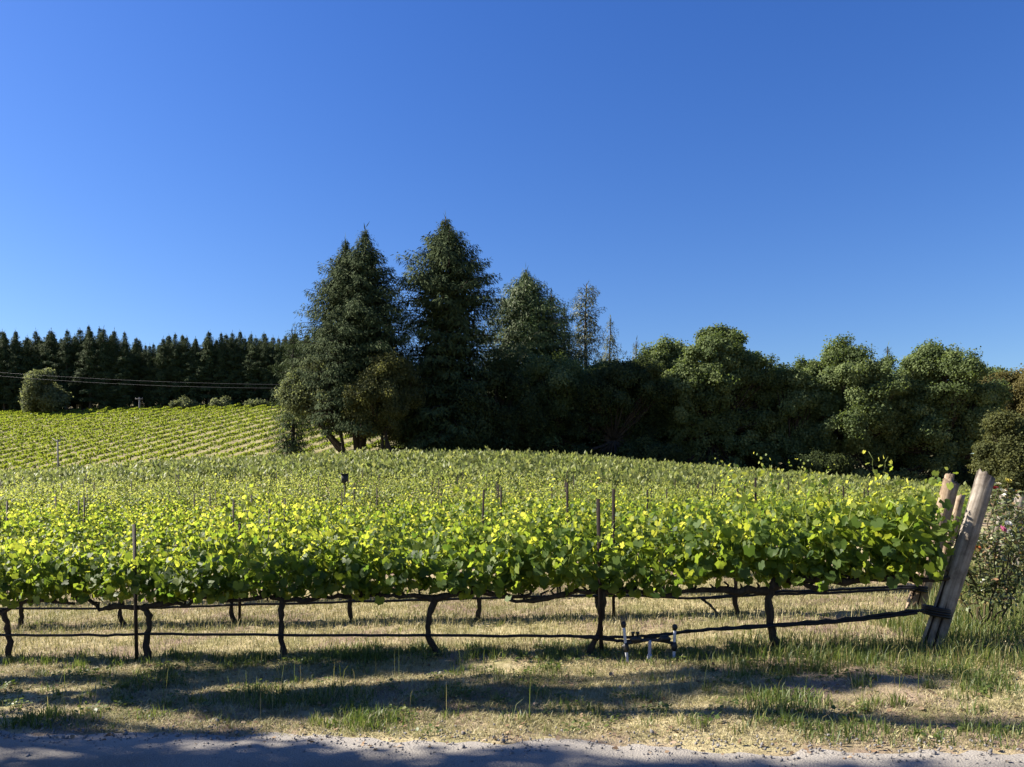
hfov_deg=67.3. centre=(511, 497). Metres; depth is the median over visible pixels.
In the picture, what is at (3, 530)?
grapevine
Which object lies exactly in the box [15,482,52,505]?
grapevine
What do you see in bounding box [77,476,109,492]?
grapevine
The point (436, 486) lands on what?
grapevine
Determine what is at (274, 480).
grapevine
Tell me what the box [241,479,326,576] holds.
grapevine
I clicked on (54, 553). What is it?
grapevine
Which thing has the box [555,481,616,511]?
grapevine
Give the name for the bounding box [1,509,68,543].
grapevine
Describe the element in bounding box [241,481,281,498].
grapevine
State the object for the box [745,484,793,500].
grapevine
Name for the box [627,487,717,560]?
grapevine
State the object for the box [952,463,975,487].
bush
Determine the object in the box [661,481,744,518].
grapevine
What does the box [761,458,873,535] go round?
grapevine
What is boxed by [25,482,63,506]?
grapevine
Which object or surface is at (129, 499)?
grapevine
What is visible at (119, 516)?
grapevine
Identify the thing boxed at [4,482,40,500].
grapevine
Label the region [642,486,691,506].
grapevine
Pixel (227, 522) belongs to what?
grapevine
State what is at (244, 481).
grapevine
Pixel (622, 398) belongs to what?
broadleaf tree
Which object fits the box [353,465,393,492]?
grapevine
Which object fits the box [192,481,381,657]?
grapevine
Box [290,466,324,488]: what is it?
grapevine
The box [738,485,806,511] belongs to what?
grapevine
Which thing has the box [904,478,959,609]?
end post
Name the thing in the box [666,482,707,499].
grapevine
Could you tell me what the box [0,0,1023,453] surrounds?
sky
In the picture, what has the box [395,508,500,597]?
grapevine
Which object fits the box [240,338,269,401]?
conifer tree
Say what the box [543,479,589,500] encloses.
grapevine
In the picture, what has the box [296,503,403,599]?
grapevine
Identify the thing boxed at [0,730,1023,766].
road
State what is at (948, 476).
end post
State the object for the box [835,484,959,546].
grapevine
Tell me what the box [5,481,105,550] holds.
grapevine
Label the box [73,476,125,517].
grapevine
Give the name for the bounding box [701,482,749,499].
grapevine
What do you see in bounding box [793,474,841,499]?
grapevine
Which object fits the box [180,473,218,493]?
grapevine
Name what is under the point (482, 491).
grapevine
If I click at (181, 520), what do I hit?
grapevine
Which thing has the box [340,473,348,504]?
bird box
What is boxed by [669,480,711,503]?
grapevine
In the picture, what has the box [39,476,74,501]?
grapevine
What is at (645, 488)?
grapevine
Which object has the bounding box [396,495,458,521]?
grapevine
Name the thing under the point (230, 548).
grapevine
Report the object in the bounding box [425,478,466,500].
grapevine
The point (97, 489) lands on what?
grapevine
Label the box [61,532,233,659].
grapevine
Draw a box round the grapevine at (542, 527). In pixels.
[498,473,611,592]
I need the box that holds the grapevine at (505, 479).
[482,467,525,490]
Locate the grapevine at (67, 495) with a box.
[49,487,86,503]
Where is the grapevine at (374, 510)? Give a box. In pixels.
[331,494,402,524]
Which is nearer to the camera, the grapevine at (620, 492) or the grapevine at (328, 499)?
the grapevine at (328, 499)
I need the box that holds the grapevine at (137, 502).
[116,474,169,512]
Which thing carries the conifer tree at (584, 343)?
on the ground at (512, 663)
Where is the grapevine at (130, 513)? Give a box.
[117,495,182,526]
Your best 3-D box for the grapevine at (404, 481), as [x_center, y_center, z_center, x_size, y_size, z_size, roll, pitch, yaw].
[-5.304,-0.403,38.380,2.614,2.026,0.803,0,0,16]
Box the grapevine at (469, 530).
[404,466,545,621]
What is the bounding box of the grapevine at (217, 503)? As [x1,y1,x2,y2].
[203,485,253,511]
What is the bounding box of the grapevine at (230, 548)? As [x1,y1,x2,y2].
[169,474,298,622]
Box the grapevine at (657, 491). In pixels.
[628,476,665,503]
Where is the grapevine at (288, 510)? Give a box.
[264,492,342,529]
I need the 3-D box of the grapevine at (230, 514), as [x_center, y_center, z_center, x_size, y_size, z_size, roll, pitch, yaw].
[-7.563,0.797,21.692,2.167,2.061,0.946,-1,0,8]
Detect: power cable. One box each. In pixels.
[0,372,279,384]
[5,376,230,387]
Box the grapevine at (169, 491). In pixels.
[153,484,198,506]
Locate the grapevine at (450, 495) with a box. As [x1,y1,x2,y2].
[433,487,472,502]
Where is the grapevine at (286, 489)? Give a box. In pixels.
[274,475,317,498]
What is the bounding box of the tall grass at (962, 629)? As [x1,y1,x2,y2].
[14,550,1023,721]
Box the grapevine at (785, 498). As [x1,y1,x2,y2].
[779,482,828,500]
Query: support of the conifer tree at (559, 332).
on the ground at (512, 663)
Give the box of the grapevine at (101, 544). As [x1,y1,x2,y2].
[23,516,124,603]
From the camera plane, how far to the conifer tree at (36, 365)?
169.55 m
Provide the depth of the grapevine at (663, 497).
27.09 m
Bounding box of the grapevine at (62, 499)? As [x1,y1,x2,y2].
[30,478,84,512]
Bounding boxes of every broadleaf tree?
[18,367,73,414]
[271,352,344,454]
[336,347,431,451]
[375,366,431,451]
[424,352,553,453]
[517,349,599,454]
[560,351,674,458]
[561,357,605,450]
[567,419,780,468]
[636,321,784,478]
[751,353,831,471]
[754,362,788,468]
[795,331,914,480]
[858,367,916,474]
[880,337,1015,485]
[964,365,1022,409]
[966,363,1023,416]
[967,406,1023,507]
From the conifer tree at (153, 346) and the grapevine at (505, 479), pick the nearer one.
the grapevine at (505, 479)
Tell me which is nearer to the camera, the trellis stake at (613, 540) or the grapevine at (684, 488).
the trellis stake at (613, 540)
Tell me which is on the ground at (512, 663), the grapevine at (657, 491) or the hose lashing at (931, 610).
the grapevine at (657, 491)
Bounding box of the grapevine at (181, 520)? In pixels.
[144,496,216,530]
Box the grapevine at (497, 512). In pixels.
[464,497,530,521]
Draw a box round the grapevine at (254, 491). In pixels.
[234,478,274,505]
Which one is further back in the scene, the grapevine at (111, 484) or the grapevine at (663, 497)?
the grapevine at (111, 484)
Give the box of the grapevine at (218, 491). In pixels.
[195,481,237,502]
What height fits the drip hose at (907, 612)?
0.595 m
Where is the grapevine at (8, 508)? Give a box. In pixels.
[0,502,16,511]
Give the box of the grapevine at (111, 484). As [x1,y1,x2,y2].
[87,467,124,498]
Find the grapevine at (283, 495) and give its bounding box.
[263,488,304,505]
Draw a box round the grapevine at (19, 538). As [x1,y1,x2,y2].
[0,528,45,569]
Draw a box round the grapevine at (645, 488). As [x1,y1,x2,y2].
[627,480,669,495]
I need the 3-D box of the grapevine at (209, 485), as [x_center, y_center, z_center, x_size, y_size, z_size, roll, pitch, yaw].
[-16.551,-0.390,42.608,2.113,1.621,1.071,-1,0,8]
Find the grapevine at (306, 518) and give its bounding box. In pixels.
[250,485,331,535]
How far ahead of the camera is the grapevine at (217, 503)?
29.56 m
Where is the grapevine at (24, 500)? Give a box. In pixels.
[0,479,43,513]
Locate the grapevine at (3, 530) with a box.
[1,500,37,551]
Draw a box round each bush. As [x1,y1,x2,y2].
[169,395,201,409]
[208,395,232,408]
[243,398,269,407]
[429,431,503,451]
[612,435,687,464]
[782,447,859,475]
[943,488,1023,633]
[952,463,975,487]
[970,478,1023,597]
[985,498,1023,573]
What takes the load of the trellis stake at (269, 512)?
on the ground at (512, 663)
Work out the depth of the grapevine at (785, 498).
30.95 m
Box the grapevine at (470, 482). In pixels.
[453,473,491,490]
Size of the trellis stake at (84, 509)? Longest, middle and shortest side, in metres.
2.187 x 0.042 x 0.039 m
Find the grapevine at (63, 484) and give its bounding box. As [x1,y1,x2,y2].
[46,478,80,491]
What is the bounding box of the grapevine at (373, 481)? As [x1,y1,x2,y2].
[355,471,390,489]
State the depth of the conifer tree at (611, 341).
103.74 m
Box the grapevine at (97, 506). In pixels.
[48,486,107,521]
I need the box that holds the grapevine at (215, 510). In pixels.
[170,497,238,525]
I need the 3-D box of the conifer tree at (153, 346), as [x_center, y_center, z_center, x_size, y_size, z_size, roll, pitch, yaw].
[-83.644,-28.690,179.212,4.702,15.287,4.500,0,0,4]
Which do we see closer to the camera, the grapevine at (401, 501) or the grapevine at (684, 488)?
the grapevine at (401, 501)
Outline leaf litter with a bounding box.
[0,629,1023,760]
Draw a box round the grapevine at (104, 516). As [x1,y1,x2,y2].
[71,501,127,534]
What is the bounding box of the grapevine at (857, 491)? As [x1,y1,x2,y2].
[836,478,885,500]
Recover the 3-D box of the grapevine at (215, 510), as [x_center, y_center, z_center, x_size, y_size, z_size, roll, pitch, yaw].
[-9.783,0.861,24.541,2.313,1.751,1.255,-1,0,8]
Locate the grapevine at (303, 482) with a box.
[279,465,320,495]
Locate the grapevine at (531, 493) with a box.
[513,485,555,504]
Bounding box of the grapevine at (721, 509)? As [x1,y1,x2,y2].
[659,457,765,557]
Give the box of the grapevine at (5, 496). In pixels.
[0,488,17,503]
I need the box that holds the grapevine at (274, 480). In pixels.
[257,469,290,500]
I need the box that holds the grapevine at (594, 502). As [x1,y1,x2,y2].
[573,485,644,512]
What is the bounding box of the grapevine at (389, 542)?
[282,482,411,622]
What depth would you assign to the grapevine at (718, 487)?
38.50 m
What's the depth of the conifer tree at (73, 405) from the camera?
174.16 m
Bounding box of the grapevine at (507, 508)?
[473,494,561,525]
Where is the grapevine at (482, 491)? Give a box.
[463,482,507,501]
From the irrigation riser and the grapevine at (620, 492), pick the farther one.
the grapevine at (620, 492)
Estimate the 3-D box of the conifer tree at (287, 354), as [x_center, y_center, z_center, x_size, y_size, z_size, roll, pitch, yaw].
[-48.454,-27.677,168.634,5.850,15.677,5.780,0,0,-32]
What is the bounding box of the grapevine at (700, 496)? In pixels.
[664,485,716,503]
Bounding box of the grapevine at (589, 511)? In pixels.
[545,487,641,523]
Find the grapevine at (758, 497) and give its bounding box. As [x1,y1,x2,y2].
[689,474,769,508]
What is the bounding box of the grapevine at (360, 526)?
[317,483,404,543]
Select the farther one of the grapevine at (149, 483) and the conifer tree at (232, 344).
the conifer tree at (232, 344)
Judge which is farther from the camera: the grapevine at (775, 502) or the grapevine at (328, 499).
the grapevine at (328, 499)
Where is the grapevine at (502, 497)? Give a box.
[480,486,523,506]
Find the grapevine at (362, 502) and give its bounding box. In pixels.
[338,488,391,513]
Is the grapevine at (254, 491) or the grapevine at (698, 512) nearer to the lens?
the grapevine at (698, 512)
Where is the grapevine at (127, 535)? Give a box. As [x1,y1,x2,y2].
[80,515,166,552]
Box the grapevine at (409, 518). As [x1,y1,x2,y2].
[393,489,477,531]
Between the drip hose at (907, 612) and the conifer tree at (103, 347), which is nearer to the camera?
the drip hose at (907, 612)
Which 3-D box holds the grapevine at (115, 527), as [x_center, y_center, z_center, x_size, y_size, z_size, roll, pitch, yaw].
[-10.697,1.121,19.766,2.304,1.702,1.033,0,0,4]
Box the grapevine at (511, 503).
[496,492,557,512]
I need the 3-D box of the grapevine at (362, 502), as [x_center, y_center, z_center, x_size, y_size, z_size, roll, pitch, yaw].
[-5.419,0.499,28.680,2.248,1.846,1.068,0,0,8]
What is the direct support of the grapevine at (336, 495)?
on the ground at (512, 663)
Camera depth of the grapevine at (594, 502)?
22.63 m
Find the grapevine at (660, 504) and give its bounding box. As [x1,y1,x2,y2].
[610,488,671,510]
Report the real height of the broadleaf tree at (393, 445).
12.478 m
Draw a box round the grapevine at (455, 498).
[439,473,494,510]
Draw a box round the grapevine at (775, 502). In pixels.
[713,453,841,546]
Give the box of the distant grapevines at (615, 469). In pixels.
[0,402,971,500]
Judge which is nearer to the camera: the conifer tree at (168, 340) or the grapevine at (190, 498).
the grapevine at (190, 498)
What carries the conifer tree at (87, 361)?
on the ground at (512, 663)
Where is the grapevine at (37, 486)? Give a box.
[23,475,49,507]
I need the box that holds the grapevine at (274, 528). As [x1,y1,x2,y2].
[200,481,313,602]
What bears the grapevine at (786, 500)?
on the ground at (512, 663)
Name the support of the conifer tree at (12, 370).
on the ground at (512, 663)
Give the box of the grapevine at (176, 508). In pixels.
[140,488,200,541]
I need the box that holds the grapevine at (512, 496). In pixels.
[481,486,540,505]
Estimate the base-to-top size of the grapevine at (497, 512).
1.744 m
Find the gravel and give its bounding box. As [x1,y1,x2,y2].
[0,707,1023,766]
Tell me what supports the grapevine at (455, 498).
on the ground at (512, 663)
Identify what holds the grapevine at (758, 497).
on the ground at (512, 663)
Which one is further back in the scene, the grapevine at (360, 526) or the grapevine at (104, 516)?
the grapevine at (104, 516)
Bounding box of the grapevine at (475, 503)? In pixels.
[444,479,502,516]
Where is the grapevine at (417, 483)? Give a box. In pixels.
[387,473,429,498]
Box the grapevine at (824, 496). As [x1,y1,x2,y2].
[794,484,858,500]
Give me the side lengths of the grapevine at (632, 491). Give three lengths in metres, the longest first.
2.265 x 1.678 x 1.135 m
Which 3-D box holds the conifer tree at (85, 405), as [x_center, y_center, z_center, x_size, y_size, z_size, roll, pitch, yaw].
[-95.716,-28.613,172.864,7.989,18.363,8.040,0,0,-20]
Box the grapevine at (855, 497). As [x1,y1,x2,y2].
[827,485,905,511]
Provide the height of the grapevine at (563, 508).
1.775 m
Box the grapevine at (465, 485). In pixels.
[458,470,498,493]
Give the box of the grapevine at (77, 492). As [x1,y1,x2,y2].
[58,469,107,514]
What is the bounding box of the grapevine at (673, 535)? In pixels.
[662,463,814,615]
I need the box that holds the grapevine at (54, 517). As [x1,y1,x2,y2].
[32,508,102,534]
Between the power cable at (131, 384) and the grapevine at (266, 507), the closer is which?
the grapevine at (266, 507)
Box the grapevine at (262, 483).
[250,472,287,495]
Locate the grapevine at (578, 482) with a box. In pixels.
[559,469,594,492]
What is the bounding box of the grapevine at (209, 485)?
[197,478,223,492]
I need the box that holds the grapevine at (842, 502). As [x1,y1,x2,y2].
[820,486,881,508]
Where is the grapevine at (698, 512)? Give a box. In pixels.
[603,485,713,591]
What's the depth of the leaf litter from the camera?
6.51 m
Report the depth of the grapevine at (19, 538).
14.81 m
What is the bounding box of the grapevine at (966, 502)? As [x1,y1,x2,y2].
[875,485,967,522]
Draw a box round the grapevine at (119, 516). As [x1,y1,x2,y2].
[87,494,155,533]
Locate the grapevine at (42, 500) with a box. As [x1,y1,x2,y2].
[24,492,63,508]
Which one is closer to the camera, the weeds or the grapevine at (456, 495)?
the weeds
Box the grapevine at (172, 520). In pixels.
[114,500,196,542]
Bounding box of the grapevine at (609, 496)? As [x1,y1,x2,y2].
[587,485,635,504]
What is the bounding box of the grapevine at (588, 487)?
[568,470,611,498]
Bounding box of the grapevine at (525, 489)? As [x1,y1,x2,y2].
[497,478,545,499]
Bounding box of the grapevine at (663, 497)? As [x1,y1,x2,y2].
[642,488,695,505]
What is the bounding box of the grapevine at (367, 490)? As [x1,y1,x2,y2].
[349,481,390,500]
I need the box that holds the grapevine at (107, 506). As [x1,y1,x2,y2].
[97,494,151,519]
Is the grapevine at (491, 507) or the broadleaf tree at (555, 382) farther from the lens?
the broadleaf tree at (555, 382)
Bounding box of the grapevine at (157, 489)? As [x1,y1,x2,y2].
[137,479,175,501]
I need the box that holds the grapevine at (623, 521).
[582,482,673,545]
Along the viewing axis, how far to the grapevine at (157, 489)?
37.67 m
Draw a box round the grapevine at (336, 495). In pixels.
[302,483,349,507]
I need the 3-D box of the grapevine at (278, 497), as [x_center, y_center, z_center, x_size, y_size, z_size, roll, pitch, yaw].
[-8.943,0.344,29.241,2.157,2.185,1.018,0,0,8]
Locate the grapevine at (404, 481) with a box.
[383,470,426,492]
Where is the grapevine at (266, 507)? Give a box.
[238,487,295,518]
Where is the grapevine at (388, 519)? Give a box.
[325,500,407,532]
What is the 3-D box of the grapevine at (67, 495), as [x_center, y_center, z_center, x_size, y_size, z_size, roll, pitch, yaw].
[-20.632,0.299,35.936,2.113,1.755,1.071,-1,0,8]
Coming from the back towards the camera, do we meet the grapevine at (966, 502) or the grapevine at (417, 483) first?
the grapevine at (417, 483)
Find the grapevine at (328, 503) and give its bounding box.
[285,490,348,512]
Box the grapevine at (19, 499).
[0,476,31,509]
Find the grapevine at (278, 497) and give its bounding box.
[254,478,302,511]
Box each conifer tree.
[0,331,13,411]
[0,337,27,412]
[0,358,5,411]
[2,337,35,410]
[9,330,21,349]
[23,327,40,368]
[25,340,50,371]
[33,330,71,408]
[51,330,80,410]
[58,333,78,408]
[61,329,96,409]
[68,328,106,408]
[69,331,98,409]
[90,328,116,409]
[94,326,101,406]
[103,327,123,409]
[108,340,144,409]
[119,330,130,347]
[123,343,145,406]
[129,338,142,406]
[138,343,151,406]
[138,346,158,407]
[148,335,178,408]
[152,333,174,403]
[152,343,156,354]
[164,332,186,400]
[170,335,192,400]
[179,335,184,349]
[180,342,207,405]
[191,331,222,407]
[210,332,231,399]
[210,333,238,398]
[221,330,243,405]
[233,338,253,405]
[236,329,246,347]
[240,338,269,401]
[247,333,254,390]
[256,336,275,401]
[258,331,270,399]
[265,328,317,454]
[268,337,282,401]
[268,337,284,405]
[279,343,299,378]
[282,335,287,354]
[548,291,570,360]
[556,304,580,364]
[568,281,606,367]
[594,315,627,362]
[631,338,638,360]
[882,343,901,467]
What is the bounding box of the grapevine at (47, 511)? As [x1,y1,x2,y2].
[12,490,75,523]
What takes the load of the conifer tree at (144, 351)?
on the ground at (512, 663)
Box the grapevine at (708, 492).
[687,483,733,503]
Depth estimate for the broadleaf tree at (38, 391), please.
160.13 m
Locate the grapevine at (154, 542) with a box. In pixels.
[109,490,212,562]
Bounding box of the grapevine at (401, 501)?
[391,482,450,514]
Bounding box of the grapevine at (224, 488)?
[204,476,245,507]
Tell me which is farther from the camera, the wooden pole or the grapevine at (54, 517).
the wooden pole
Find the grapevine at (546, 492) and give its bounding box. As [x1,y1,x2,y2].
[518,474,574,504]
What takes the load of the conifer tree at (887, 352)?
on the ground at (512, 663)
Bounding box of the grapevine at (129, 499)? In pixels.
[100,485,146,508]
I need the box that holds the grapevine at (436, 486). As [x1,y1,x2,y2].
[423,479,460,494]
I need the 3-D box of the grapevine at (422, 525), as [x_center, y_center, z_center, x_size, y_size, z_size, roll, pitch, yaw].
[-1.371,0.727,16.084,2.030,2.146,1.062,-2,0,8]
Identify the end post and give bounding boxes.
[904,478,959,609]
[919,469,994,650]
[932,473,954,587]
[938,494,964,571]
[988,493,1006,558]
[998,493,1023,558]
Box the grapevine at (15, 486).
[2,472,32,498]
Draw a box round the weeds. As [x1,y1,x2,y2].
[0,639,1022,738]
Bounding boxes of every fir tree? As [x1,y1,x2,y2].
[268,221,432,452]
[371,213,514,451]
[469,268,591,452]
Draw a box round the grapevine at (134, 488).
[121,481,150,496]
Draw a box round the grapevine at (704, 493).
[683,483,722,499]
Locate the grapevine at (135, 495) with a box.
[120,489,159,504]
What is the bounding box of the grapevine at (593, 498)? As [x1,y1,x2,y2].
[571,489,622,511]
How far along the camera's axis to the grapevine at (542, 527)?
13.18 m
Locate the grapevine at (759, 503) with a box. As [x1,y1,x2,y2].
[708,489,798,522]
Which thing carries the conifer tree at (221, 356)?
on the ground at (512, 663)
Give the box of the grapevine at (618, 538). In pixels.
[532,471,671,617]
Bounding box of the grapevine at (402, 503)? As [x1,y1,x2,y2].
[390,489,470,522]
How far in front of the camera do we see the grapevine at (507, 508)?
18.22 m
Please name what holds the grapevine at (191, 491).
on the ground at (512, 663)
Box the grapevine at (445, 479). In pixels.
[420,465,455,488]
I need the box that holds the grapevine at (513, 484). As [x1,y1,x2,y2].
[495,470,535,494]
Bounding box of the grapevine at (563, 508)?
[529,494,600,518]
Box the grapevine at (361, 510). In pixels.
[346,496,395,515]
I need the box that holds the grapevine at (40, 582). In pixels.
[0,518,89,659]
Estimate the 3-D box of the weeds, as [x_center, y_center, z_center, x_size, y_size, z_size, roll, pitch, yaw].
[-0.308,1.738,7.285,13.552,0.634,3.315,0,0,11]
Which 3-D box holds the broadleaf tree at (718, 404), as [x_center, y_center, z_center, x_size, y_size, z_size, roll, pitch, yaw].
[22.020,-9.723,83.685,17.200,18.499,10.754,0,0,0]
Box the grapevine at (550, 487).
[527,479,572,496]
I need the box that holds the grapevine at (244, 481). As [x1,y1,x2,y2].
[226,472,260,489]
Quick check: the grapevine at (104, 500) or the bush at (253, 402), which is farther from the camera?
the bush at (253, 402)
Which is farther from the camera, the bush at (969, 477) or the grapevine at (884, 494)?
the bush at (969, 477)
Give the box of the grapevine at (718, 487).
[703,478,742,495]
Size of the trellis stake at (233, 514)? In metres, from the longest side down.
2.120 x 0.042 x 0.040 m
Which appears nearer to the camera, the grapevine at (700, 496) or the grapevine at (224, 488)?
the grapevine at (700, 496)
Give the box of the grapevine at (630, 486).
[594,479,633,496]
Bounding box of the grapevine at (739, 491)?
[709,470,768,500]
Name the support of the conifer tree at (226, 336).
on the ground at (512, 663)
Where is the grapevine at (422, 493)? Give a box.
[384,484,434,509]
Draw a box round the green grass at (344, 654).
[0,602,1023,748]
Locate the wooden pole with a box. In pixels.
[52,438,61,466]
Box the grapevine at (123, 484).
[105,476,138,492]
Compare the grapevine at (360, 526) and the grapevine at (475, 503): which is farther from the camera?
the grapevine at (475, 503)
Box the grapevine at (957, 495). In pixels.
[911,489,970,504]
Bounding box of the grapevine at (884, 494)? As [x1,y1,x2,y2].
[864,478,917,504]
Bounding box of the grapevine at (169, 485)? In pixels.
[151,476,187,493]
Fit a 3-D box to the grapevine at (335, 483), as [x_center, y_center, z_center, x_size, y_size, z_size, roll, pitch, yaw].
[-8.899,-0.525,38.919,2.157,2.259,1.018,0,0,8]
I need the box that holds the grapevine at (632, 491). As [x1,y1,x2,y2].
[607,483,651,497]
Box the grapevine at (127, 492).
[105,484,143,502]
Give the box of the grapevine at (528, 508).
[511,494,564,514]
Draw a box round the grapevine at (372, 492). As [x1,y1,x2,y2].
[348,478,391,503]
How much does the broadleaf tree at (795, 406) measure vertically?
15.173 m
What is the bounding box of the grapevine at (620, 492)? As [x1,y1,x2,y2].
[597,483,647,501]
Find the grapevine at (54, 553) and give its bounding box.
[0,494,83,629]
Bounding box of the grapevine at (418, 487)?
[385,478,434,507]
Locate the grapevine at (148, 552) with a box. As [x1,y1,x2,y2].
[53,526,187,626]
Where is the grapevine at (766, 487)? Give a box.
[745,478,779,499]
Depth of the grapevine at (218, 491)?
34.70 m
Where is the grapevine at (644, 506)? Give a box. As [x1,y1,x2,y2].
[596,492,680,520]
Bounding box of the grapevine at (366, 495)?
[348,477,394,507]
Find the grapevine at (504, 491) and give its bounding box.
[467,465,516,501]
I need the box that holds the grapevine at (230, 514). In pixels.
[209,489,275,529]
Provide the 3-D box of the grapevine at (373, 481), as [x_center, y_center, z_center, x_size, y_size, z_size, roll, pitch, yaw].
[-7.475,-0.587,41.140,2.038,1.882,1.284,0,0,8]
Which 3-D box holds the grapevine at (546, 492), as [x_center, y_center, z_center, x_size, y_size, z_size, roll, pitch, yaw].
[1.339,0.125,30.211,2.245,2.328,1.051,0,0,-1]
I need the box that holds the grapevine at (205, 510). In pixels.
[189,500,244,519]
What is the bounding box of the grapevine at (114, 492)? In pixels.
[88,478,125,503]
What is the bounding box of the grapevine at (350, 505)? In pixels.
[342,494,400,520]
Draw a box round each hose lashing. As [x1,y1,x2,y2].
[907,583,928,592]
[921,604,951,618]
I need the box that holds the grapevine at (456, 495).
[430,484,479,505]
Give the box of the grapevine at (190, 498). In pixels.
[178,483,224,510]
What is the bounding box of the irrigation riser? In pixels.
[621,621,677,662]
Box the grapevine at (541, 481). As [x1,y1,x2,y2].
[523,470,560,491]
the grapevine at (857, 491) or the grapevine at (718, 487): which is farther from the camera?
the grapevine at (718, 487)
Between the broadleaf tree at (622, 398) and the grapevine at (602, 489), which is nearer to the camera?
the grapevine at (602, 489)
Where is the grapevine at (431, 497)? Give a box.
[390,491,437,510]
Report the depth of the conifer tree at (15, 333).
174.46 m
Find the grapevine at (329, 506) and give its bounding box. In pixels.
[278,497,335,518]
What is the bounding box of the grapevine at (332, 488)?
[314,474,353,498]
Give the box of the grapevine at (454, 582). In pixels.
[308,512,540,655]
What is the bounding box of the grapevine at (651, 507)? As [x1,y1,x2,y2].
[636,491,704,512]
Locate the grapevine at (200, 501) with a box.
[161,490,211,513]
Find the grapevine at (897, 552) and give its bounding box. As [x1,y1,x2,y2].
[675,450,957,651]
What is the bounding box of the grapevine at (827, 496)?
[784,486,885,514]
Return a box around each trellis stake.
[6,501,7,520]
[78,500,79,520]
[83,496,85,522]
[132,524,138,661]
[232,499,233,576]
[238,511,240,623]
[266,505,270,602]
[376,487,377,510]
[482,490,484,528]
[500,488,501,518]
[566,482,569,583]
[596,499,602,653]
[612,489,614,616]
[754,478,756,574]
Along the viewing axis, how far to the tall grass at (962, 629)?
7.79 m
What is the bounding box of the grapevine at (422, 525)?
[401,481,490,542]
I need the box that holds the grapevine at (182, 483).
[167,472,198,492]
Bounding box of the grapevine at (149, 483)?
[134,473,170,492]
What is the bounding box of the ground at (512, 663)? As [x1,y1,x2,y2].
[0,399,1023,755]
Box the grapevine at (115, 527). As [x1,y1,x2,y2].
[53,508,131,542]
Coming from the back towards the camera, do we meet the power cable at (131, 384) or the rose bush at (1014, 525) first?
the power cable at (131, 384)
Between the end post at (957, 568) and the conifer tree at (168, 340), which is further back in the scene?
the conifer tree at (168, 340)
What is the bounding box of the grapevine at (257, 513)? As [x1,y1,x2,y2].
[225,497,283,520]
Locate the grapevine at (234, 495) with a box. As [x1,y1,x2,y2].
[218,476,266,510]
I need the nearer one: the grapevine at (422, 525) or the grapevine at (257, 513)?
the grapevine at (422, 525)
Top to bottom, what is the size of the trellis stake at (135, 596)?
1.860 m
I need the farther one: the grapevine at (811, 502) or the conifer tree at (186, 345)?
the conifer tree at (186, 345)
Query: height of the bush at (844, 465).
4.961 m
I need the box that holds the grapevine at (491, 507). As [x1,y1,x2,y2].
[453,494,518,520]
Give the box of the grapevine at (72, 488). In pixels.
[56,482,90,498]
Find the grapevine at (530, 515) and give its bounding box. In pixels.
[487,478,585,538]
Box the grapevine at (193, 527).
[158,491,242,551]
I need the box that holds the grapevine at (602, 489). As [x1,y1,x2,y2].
[579,476,625,501]
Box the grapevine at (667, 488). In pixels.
[640,479,688,500]
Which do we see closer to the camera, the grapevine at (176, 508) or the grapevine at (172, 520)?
the grapevine at (172, 520)
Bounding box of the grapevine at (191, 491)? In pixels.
[172,481,211,501]
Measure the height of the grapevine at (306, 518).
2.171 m
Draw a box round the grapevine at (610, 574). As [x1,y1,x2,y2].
[493,496,718,654]
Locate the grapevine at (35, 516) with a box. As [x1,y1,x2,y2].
[0,490,48,530]
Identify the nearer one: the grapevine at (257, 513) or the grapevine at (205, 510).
the grapevine at (257, 513)
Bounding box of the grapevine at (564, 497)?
[536,482,591,515]
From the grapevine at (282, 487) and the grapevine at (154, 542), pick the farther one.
the grapevine at (282, 487)
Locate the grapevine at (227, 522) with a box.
[184,505,262,534]
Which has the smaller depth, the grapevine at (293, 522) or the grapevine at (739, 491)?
the grapevine at (293, 522)
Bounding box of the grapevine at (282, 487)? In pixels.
[271,475,312,502]
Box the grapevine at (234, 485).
[215,476,249,496]
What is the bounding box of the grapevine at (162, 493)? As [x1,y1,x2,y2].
[137,483,184,506]
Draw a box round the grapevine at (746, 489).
[725,478,765,497]
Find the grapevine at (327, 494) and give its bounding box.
[308,485,352,505]
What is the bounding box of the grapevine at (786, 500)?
[763,487,843,508]
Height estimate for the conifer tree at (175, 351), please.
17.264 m
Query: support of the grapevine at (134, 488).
on the ground at (512, 663)
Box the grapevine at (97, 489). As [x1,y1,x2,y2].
[70,484,106,501]
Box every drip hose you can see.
[0,585,918,615]
[0,608,924,642]
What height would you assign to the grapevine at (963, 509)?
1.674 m
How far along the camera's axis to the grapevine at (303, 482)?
39.27 m
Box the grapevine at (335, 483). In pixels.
[319,467,355,492]
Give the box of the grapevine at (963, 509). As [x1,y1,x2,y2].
[872,489,965,539]
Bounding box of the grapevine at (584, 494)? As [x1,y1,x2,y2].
[555,486,607,502]
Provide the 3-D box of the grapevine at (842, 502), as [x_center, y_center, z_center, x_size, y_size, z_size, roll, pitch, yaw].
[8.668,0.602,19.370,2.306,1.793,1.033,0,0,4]
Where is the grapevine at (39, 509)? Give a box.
[3,492,51,520]
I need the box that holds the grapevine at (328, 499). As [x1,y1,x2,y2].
[298,483,346,511]

